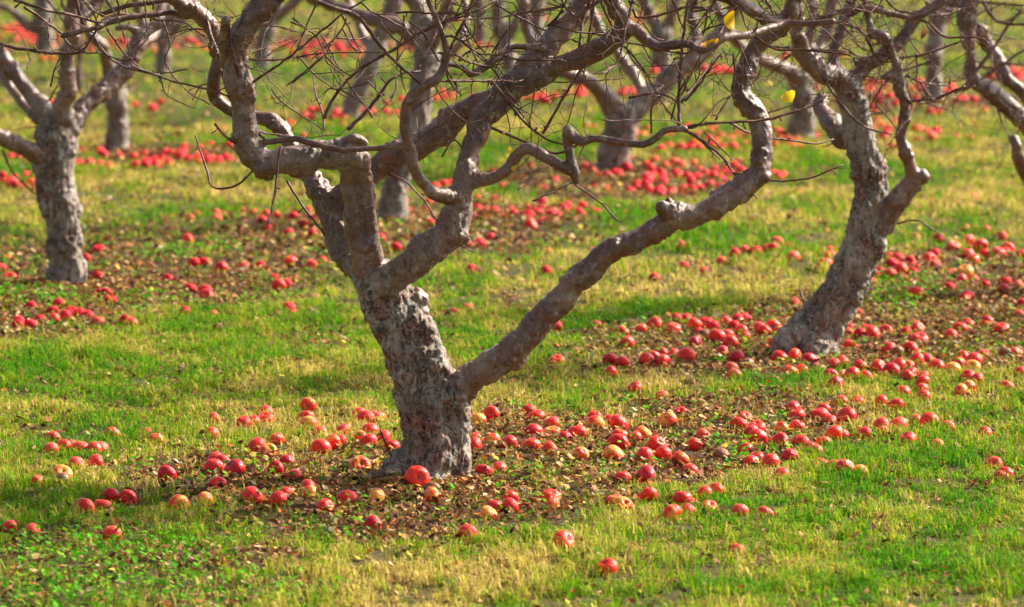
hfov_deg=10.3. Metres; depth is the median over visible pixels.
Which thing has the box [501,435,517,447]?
apple
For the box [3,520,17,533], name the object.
apple
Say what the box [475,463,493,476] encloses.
apple
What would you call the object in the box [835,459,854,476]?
apple
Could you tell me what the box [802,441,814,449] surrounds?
apple
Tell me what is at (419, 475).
apple
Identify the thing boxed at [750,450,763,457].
apple
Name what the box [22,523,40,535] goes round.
apple
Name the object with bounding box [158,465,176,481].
apple
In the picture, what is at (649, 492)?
apple
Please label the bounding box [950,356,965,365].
apple
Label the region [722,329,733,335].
apple
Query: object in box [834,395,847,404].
apple
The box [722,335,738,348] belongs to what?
apple
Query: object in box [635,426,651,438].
apple
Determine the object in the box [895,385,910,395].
apple
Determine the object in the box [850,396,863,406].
apple
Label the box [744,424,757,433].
apple
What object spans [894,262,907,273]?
apple
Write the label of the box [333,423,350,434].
apple
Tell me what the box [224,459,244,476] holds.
apple
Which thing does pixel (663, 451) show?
apple
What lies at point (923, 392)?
apple
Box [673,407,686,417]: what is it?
apple
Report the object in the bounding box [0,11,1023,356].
fallen apples
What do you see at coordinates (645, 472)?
apple
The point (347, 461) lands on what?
apple
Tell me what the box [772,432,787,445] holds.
apple
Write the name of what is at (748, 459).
apple
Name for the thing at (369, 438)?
apple
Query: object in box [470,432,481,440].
apple
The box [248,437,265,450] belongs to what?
apple
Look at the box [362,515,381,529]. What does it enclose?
apple
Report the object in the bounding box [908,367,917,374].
apple
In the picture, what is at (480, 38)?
apple tree
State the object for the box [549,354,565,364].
apple
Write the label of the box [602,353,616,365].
apple
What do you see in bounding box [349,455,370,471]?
apple
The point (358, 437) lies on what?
apple
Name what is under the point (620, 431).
apple
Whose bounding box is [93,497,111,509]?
apple
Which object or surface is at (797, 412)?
apple
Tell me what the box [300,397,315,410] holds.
apple
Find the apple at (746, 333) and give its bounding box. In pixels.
[737,331,749,340]
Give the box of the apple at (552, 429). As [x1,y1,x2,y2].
[543,426,560,436]
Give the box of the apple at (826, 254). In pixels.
[824,250,835,257]
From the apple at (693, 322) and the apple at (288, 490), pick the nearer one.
the apple at (288, 490)
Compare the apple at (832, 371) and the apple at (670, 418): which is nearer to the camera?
the apple at (670, 418)
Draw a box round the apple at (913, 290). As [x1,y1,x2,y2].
[907,286,924,300]
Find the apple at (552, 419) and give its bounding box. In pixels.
[544,416,559,425]
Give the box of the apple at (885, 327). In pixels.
[879,324,892,334]
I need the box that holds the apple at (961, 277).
[956,274,966,283]
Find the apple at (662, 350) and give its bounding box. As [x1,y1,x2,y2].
[656,347,667,354]
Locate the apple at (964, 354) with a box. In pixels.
[957,350,967,357]
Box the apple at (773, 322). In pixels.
[766,319,780,329]
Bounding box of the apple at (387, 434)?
[376,430,390,444]
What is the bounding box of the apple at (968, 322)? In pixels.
[963,319,974,328]
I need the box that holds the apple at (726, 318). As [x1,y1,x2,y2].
[719,316,731,324]
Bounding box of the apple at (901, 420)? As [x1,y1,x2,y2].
[890,417,907,427]
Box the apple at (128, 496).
[119,489,137,503]
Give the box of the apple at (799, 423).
[790,420,804,432]
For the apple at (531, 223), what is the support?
on the ground at (672, 596)
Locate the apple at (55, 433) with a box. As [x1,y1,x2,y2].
[45,431,60,440]
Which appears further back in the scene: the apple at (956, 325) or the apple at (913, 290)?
the apple at (913, 290)
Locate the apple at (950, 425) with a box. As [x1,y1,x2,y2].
[942,420,954,430]
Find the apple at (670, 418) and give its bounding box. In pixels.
[659,412,676,426]
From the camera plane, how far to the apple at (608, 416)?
21.62 m
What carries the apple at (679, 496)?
on the ground at (672, 596)
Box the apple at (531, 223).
[524,218,536,228]
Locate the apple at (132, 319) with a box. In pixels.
[124,318,137,326]
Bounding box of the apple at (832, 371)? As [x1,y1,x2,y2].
[823,368,837,377]
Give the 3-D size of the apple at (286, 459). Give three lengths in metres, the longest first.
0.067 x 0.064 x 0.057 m
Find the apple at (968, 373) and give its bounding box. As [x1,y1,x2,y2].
[960,370,973,380]
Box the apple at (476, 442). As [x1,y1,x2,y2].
[470,436,481,450]
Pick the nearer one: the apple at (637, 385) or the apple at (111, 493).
the apple at (111, 493)
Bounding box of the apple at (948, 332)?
[944,329,957,338]
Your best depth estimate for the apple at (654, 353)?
23.59 m
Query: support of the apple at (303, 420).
on the ground at (672, 596)
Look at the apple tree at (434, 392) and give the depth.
19.82 m
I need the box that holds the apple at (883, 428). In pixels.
[877,426,891,434]
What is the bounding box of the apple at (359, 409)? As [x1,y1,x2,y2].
[351,407,364,417]
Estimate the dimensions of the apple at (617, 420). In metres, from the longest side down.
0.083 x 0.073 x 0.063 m
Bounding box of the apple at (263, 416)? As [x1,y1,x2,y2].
[258,412,274,425]
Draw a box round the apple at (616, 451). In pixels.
[604,445,623,461]
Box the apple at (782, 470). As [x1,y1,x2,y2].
[774,467,789,479]
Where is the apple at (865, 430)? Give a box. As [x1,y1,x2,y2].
[857,426,871,438]
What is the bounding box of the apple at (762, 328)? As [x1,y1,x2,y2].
[757,324,770,335]
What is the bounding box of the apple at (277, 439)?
[267,432,284,444]
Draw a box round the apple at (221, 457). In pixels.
[215,454,229,462]
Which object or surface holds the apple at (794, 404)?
on the ground at (672, 596)
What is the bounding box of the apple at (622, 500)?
[614,496,632,509]
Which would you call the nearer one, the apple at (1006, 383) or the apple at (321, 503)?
the apple at (321, 503)
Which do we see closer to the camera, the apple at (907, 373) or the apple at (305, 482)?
the apple at (305, 482)
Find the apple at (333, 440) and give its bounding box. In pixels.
[325,434,340,448]
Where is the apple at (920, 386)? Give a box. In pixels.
[915,383,928,390]
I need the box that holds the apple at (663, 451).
[655,445,671,460]
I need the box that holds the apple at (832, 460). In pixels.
[826,459,837,467]
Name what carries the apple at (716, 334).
on the ground at (672, 596)
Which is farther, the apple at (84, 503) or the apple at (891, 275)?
the apple at (891, 275)
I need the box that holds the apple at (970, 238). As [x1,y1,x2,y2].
[962,234,974,245]
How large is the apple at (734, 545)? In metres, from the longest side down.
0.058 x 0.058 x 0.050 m
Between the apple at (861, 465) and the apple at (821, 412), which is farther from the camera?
the apple at (821, 412)
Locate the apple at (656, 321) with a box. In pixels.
[647,317,661,328]
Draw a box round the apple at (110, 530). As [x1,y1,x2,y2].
[101,525,121,540]
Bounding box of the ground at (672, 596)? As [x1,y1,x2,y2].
[0,0,1023,606]
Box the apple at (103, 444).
[99,441,108,451]
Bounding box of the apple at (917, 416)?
[910,414,919,424]
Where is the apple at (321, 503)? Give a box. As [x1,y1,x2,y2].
[316,498,334,512]
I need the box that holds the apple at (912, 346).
[902,341,917,354]
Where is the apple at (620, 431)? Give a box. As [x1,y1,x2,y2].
[611,427,627,435]
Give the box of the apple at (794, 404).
[785,400,799,411]
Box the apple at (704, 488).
[697,485,711,499]
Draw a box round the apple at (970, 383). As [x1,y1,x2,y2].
[963,380,976,392]
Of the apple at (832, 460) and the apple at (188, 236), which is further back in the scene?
the apple at (188, 236)
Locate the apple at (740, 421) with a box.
[729,416,747,429]
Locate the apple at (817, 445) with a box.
[810,444,822,455]
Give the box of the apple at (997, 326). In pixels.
[993,322,1009,334]
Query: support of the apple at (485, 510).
on the ground at (672, 596)
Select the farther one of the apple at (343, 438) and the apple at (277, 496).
the apple at (343, 438)
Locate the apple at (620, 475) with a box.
[614,470,630,483]
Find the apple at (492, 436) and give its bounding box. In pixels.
[484,433,499,444]
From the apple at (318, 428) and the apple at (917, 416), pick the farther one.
the apple at (917, 416)
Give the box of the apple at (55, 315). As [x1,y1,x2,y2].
[49,313,59,321]
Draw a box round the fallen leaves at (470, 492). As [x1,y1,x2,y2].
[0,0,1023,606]
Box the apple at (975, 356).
[965,352,982,362]
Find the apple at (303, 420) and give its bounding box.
[299,416,317,430]
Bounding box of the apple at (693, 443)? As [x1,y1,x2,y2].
[687,437,702,449]
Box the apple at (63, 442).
[57,439,71,450]
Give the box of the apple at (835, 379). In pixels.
[827,376,843,387]
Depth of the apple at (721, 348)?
23.92 m
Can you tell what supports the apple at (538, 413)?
on the ground at (672, 596)
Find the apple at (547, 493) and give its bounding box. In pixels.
[539,489,560,501]
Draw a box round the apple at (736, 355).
[729,350,744,362]
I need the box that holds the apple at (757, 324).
[753,321,763,327]
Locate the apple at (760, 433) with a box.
[747,428,767,445]
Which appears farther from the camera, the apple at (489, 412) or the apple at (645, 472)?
the apple at (489, 412)
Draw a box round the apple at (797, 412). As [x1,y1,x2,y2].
[788,408,804,419]
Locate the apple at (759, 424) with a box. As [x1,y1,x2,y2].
[749,420,765,430]
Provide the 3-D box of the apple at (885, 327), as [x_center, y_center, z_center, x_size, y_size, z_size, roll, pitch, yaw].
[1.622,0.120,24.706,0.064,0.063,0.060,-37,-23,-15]
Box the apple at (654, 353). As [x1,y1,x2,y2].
[648,350,659,358]
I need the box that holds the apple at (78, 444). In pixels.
[72,441,87,452]
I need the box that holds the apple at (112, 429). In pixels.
[104,427,119,438]
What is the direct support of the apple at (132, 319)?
on the ground at (672, 596)
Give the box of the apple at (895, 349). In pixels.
[890,346,903,355]
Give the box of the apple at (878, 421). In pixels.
[873,417,889,428]
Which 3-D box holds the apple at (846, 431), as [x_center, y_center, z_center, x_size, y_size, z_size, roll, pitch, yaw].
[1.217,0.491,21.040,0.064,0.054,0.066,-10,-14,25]
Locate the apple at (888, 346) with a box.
[881,342,895,352]
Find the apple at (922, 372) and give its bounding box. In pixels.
[916,371,928,377]
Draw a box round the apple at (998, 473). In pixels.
[994,470,1010,481]
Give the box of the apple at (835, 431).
[824,425,842,441]
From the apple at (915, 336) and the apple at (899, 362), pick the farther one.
the apple at (915, 336)
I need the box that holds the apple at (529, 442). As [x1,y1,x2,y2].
[521,438,540,451]
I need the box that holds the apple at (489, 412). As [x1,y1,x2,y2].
[483,406,499,420]
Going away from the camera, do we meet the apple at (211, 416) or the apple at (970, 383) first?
the apple at (211, 416)
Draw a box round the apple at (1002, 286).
[997,283,1009,293]
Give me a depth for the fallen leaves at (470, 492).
23.80 m
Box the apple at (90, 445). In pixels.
[86,441,101,452]
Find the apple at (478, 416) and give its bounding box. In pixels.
[471,413,486,424]
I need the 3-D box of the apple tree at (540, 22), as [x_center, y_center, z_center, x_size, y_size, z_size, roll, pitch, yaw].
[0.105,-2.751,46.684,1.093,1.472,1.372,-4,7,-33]
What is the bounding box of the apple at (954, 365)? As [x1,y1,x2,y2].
[944,362,960,372]
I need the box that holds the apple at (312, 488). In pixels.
[301,485,315,494]
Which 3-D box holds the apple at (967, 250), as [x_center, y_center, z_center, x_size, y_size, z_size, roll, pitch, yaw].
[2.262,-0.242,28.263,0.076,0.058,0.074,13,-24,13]
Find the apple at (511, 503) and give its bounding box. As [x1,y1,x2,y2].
[503,498,518,512]
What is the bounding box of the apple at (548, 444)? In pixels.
[543,441,557,454]
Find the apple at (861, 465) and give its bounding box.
[855,464,866,472]
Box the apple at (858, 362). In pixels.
[853,359,866,369]
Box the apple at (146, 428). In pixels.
[138,427,150,435]
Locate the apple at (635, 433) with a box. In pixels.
[626,431,641,443]
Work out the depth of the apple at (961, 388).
22.48 m
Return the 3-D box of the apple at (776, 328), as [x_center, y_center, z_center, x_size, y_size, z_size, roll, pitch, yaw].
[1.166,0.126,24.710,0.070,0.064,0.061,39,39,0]
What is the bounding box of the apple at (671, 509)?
[663,504,681,520]
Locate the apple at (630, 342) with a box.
[620,336,634,347]
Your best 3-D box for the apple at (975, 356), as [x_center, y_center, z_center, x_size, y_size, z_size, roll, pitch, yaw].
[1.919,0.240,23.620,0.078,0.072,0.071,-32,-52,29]
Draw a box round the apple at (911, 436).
[898,431,916,444]
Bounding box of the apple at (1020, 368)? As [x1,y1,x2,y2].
[1014,366,1023,375]
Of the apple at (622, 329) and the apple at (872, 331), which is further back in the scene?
the apple at (622, 329)
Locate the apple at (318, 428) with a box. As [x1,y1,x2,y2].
[312,426,326,437]
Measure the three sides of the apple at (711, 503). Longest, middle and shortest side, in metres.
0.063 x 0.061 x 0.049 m
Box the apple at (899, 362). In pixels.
[892,358,905,370]
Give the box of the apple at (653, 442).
[647,435,665,450]
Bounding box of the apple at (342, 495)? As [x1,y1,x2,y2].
[336,490,357,504]
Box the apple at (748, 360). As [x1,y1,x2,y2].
[740,358,753,363]
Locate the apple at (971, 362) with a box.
[962,360,980,370]
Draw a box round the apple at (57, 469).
[52,465,72,478]
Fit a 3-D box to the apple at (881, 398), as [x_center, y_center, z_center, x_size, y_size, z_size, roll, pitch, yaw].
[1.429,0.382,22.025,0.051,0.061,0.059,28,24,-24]
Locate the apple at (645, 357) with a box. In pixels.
[639,352,654,365]
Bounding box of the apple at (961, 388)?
[953,383,966,395]
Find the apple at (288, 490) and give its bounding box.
[279,487,293,493]
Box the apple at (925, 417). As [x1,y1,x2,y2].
[919,412,939,427]
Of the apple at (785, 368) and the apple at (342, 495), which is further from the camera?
the apple at (785, 368)
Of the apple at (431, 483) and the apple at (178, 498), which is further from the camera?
the apple at (431, 483)
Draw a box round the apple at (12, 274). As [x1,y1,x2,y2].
[4,272,16,281]
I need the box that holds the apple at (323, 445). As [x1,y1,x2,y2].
[310,439,331,454]
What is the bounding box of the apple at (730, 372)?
[727,368,741,378]
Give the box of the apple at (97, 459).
[88,454,102,466]
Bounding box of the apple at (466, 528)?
[458,525,477,539]
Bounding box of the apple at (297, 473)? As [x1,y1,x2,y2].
[284,468,301,481]
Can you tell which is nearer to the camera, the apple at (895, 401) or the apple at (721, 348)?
the apple at (895, 401)
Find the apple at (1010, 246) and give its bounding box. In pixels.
[1001,242,1014,250]
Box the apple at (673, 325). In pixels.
[665,322,681,333]
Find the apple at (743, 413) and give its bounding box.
[738,411,752,420]
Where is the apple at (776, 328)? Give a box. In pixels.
[772,325,780,333]
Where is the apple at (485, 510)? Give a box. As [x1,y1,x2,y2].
[479,505,497,519]
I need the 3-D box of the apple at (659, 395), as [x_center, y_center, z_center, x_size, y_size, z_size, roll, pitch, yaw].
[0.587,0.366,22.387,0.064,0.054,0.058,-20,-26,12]
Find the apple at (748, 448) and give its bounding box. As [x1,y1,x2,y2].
[738,443,753,452]
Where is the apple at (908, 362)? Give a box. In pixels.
[905,360,914,365]
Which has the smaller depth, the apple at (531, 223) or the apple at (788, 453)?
the apple at (788, 453)
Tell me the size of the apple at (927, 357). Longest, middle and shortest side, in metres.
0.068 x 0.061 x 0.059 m
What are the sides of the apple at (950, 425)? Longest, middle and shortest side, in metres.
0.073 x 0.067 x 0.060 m
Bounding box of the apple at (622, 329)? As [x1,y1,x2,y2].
[616,326,628,334]
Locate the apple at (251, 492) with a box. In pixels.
[241,486,262,503]
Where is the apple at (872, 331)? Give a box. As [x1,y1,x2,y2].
[865,325,879,338]
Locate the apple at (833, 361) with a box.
[826,358,839,368]
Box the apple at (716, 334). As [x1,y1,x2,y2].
[708,329,725,341]
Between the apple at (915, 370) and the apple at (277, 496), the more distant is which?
the apple at (915, 370)
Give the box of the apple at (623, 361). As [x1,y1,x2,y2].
[614,356,631,366]
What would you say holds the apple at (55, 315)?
on the ground at (672, 596)
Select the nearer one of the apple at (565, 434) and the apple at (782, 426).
the apple at (565, 434)
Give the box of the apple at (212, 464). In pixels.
[203,459,223,473]
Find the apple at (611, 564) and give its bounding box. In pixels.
[596,558,617,575]
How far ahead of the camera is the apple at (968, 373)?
22.92 m
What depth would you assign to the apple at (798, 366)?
23.20 m
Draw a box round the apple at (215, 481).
[207,476,227,488]
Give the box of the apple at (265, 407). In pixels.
[257,405,272,415]
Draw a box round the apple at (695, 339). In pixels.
[689,336,702,346]
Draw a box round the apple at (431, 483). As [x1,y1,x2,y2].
[423,481,439,488]
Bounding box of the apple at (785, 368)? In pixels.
[782,365,798,375]
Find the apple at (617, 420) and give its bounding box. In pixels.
[609,414,628,429]
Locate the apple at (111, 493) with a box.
[102,488,118,501]
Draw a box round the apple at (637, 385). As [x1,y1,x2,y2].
[628,381,641,392]
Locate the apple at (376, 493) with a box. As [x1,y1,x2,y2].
[368,488,384,504]
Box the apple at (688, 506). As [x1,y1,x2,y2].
[680,503,695,514]
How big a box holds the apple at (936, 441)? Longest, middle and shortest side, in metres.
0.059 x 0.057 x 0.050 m
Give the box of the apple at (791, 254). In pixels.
[785,251,799,260]
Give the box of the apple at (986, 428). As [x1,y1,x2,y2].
[978,426,991,438]
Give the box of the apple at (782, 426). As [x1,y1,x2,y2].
[774,421,788,434]
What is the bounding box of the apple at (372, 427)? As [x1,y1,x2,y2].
[362,423,378,433]
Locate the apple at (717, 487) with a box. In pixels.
[710,482,724,493]
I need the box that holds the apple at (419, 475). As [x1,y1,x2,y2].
[404,465,429,489]
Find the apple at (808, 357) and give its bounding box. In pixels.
[801,353,818,365]
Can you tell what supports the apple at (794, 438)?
on the ground at (672, 596)
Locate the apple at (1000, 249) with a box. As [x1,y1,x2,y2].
[991,247,1005,257]
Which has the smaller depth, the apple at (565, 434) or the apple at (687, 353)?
the apple at (565, 434)
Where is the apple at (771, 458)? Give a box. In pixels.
[762,453,779,468]
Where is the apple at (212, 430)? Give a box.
[205,427,219,438]
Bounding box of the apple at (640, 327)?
[635,324,646,332]
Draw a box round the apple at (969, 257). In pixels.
[965,254,979,265]
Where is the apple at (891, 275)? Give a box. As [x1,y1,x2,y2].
[883,268,896,278]
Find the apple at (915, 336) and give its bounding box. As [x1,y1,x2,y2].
[910,332,928,344]
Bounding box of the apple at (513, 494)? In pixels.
[501,490,518,502]
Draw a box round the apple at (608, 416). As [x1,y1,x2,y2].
[603,414,612,423]
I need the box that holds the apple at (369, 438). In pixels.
[361,433,377,447]
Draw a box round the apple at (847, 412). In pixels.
[836,407,856,423]
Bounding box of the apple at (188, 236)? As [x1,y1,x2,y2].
[181,233,193,243]
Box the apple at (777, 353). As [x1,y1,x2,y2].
[771,350,789,362]
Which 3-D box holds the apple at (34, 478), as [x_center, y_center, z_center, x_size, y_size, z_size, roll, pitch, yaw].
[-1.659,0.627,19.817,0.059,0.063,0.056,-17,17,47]
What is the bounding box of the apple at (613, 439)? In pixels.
[606,433,628,449]
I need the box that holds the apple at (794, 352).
[787,348,801,357]
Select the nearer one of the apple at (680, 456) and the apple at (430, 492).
the apple at (430, 492)
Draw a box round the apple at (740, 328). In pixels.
[734,324,747,335]
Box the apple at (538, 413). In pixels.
[526,409,545,422]
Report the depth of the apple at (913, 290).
26.13 m
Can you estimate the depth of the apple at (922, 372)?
22.93 m
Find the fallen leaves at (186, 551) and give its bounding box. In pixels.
[0,217,1023,606]
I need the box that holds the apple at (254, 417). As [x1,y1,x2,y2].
[249,415,261,425]
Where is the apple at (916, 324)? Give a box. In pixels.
[911,321,923,331]
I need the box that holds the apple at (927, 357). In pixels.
[923,353,933,361]
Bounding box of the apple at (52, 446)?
[42,442,58,452]
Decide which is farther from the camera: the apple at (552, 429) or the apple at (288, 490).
the apple at (552, 429)
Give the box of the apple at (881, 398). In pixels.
[874,395,887,407]
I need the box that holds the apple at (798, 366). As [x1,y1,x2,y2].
[795,364,807,373]
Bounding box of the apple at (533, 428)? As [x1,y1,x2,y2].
[524,424,542,435]
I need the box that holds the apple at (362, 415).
[356,410,375,423]
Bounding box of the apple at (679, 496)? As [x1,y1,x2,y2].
[672,490,692,505]
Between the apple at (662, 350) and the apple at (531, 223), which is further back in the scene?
the apple at (531, 223)
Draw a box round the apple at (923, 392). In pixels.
[916,389,930,400]
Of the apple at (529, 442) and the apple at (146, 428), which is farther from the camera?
the apple at (146, 428)
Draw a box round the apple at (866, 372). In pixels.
[860,370,871,378]
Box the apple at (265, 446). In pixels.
[258,443,276,455]
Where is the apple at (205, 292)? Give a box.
[198,289,212,298]
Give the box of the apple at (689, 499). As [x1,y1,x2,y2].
[684,497,699,505]
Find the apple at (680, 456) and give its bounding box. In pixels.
[673,451,689,465]
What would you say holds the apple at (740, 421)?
on the ground at (672, 596)
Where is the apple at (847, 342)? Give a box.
[842,339,857,346]
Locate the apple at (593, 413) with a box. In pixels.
[586,410,601,418]
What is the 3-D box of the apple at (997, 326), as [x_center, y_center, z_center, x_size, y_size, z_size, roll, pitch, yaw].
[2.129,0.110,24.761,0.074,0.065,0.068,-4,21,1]
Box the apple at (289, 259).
[282,256,296,266]
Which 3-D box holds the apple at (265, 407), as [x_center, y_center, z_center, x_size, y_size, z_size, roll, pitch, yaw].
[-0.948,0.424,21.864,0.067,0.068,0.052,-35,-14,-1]
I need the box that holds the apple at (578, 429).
[567,424,586,439]
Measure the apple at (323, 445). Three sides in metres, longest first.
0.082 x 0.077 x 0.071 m
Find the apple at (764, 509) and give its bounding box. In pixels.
[757,506,773,517]
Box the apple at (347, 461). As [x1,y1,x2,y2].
[342,459,351,469]
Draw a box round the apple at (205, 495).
[197,491,213,505]
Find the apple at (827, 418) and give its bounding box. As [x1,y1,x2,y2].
[822,415,835,426]
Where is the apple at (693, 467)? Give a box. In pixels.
[680,464,697,473]
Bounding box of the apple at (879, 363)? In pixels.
[870,359,884,372]
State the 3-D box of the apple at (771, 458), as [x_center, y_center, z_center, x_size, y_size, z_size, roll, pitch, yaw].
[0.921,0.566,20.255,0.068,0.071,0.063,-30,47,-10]
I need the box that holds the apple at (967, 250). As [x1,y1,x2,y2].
[960,248,974,258]
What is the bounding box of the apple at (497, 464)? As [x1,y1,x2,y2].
[490,461,506,473]
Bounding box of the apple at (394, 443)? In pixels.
[384,440,399,449]
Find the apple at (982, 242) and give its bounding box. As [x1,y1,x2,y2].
[973,238,987,251]
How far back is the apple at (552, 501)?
19.20 m
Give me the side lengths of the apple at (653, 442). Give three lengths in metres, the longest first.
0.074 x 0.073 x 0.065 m
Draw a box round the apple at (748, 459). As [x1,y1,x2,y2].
[742,455,759,466]
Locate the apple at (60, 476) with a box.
[55,472,68,484]
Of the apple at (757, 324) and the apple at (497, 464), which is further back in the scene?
the apple at (757, 324)
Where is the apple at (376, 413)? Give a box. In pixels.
[372,410,385,419]
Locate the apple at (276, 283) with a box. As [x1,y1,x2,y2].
[271,279,285,291]
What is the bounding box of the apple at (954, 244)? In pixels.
[946,240,960,250]
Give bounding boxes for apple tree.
[0,0,54,53]
[0,0,206,285]
[0,0,888,480]
[75,1,106,93]
[80,1,166,151]
[104,0,236,76]
[252,0,302,69]
[276,0,469,221]
[319,0,403,119]
[452,0,740,169]
[473,0,485,45]
[490,0,521,73]
[529,0,545,39]
[633,0,714,68]
[666,0,909,139]
[754,0,1021,354]
[885,0,1023,183]
[903,0,960,102]
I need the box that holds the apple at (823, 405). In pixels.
[816,403,830,409]
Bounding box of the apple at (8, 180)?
[4,177,17,186]
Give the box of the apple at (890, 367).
[882,362,899,376]
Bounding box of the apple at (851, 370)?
[843,367,859,381]
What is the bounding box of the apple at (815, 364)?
[811,362,825,370]
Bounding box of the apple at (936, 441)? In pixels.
[931,438,943,445]
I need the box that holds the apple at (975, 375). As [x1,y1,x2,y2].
[970,372,983,383]
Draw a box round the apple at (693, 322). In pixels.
[687,317,701,328]
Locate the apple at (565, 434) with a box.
[559,431,572,441]
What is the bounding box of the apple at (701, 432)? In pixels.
[696,428,710,439]
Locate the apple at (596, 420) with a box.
[585,415,604,429]
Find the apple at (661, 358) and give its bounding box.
[656,354,670,366]
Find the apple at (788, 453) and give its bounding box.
[781,448,797,462]
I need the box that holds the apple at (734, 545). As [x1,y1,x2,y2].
[730,543,746,554]
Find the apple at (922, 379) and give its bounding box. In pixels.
[915,375,928,384]
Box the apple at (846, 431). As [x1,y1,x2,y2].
[840,429,849,439]
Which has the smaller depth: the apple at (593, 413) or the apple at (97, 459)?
the apple at (97, 459)
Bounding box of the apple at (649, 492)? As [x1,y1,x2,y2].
[640,487,657,501]
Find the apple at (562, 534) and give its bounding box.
[553,530,574,549]
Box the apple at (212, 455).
[206,451,220,460]
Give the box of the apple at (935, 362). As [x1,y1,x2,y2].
[928,359,944,368]
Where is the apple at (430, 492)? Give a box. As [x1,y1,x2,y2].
[424,486,441,502]
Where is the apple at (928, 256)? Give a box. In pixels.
[922,252,936,260]
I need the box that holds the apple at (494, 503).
[486,499,503,511]
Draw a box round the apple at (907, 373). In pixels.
[901,369,914,380]
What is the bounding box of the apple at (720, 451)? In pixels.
[713,447,729,460]
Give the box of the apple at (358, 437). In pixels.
[354,430,365,440]
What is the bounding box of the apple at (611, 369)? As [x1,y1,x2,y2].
[604,365,616,376]
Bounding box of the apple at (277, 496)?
[267,491,287,507]
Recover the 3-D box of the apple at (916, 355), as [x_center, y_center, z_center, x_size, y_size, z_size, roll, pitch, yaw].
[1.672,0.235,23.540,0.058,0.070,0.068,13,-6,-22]
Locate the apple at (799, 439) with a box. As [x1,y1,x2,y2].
[795,436,808,443]
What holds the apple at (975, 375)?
on the ground at (672, 596)
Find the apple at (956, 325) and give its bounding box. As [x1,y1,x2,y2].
[953,321,967,331]
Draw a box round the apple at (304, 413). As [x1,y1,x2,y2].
[298,410,314,418]
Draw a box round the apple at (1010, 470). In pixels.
[998,466,1013,475]
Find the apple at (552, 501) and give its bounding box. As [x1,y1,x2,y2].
[544,496,558,508]
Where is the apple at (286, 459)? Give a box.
[278,455,295,467]
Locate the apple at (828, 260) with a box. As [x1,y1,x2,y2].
[816,258,832,265]
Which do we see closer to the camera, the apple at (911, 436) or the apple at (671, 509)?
the apple at (671, 509)
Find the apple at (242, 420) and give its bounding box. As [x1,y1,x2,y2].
[236,416,251,427]
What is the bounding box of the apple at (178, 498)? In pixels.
[169,494,189,510]
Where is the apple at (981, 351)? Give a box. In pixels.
[978,349,991,357]
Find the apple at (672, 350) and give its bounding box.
[667,348,678,355]
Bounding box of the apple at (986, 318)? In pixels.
[980,315,993,320]
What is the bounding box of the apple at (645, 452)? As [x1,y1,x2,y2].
[635,447,654,461]
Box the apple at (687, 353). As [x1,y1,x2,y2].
[677,347,695,361]
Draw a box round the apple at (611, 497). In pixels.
[605,494,620,505]
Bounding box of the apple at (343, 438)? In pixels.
[338,435,346,445]
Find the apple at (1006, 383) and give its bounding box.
[1000,380,1014,390]
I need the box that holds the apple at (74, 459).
[68,456,84,467]
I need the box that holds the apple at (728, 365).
[724,361,737,370]
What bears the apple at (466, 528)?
on the ground at (672, 596)
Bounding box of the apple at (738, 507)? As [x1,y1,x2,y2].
[731,504,748,515]
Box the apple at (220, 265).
[214,261,227,271]
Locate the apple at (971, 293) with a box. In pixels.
[959,290,974,299]
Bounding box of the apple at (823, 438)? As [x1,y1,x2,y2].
[815,436,831,445]
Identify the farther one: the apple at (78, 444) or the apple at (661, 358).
the apple at (661, 358)
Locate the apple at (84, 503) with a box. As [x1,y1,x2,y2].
[74,498,94,513]
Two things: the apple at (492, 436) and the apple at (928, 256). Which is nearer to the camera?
the apple at (492, 436)
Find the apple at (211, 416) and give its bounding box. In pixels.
[208,412,220,424]
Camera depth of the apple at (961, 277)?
27.00 m
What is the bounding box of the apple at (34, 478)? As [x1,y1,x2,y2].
[29,474,42,485]
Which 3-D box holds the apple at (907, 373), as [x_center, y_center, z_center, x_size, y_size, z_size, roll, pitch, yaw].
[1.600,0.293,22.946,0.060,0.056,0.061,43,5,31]
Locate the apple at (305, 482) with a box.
[300,479,314,490]
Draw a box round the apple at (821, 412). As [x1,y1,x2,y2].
[810,408,828,421]
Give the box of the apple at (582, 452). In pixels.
[572,446,588,460]
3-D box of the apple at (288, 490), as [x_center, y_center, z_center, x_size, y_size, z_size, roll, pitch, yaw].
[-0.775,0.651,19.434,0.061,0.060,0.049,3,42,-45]
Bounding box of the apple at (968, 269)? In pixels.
[957,264,973,275]
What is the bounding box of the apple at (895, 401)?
[888,398,903,409]
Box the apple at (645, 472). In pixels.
[635,465,655,484]
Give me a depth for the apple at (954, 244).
28.63 m
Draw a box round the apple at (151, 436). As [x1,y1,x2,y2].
[147,433,163,443]
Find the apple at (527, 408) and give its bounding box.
[521,404,536,413]
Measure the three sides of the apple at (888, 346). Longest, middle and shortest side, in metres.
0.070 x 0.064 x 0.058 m
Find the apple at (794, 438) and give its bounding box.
[792,434,803,442]
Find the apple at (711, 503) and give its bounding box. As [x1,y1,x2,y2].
[703,500,718,510]
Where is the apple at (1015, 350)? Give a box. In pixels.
[1011,347,1022,357]
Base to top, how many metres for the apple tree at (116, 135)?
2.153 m
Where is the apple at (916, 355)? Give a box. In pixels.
[910,352,923,365]
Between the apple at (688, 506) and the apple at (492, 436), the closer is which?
the apple at (688, 506)
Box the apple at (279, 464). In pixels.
[268,460,283,474]
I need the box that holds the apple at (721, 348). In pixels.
[716,345,728,354]
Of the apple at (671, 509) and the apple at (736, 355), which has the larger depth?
the apple at (736, 355)
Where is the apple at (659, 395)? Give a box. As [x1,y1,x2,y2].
[654,390,667,399]
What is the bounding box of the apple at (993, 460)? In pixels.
[985,456,1002,468]

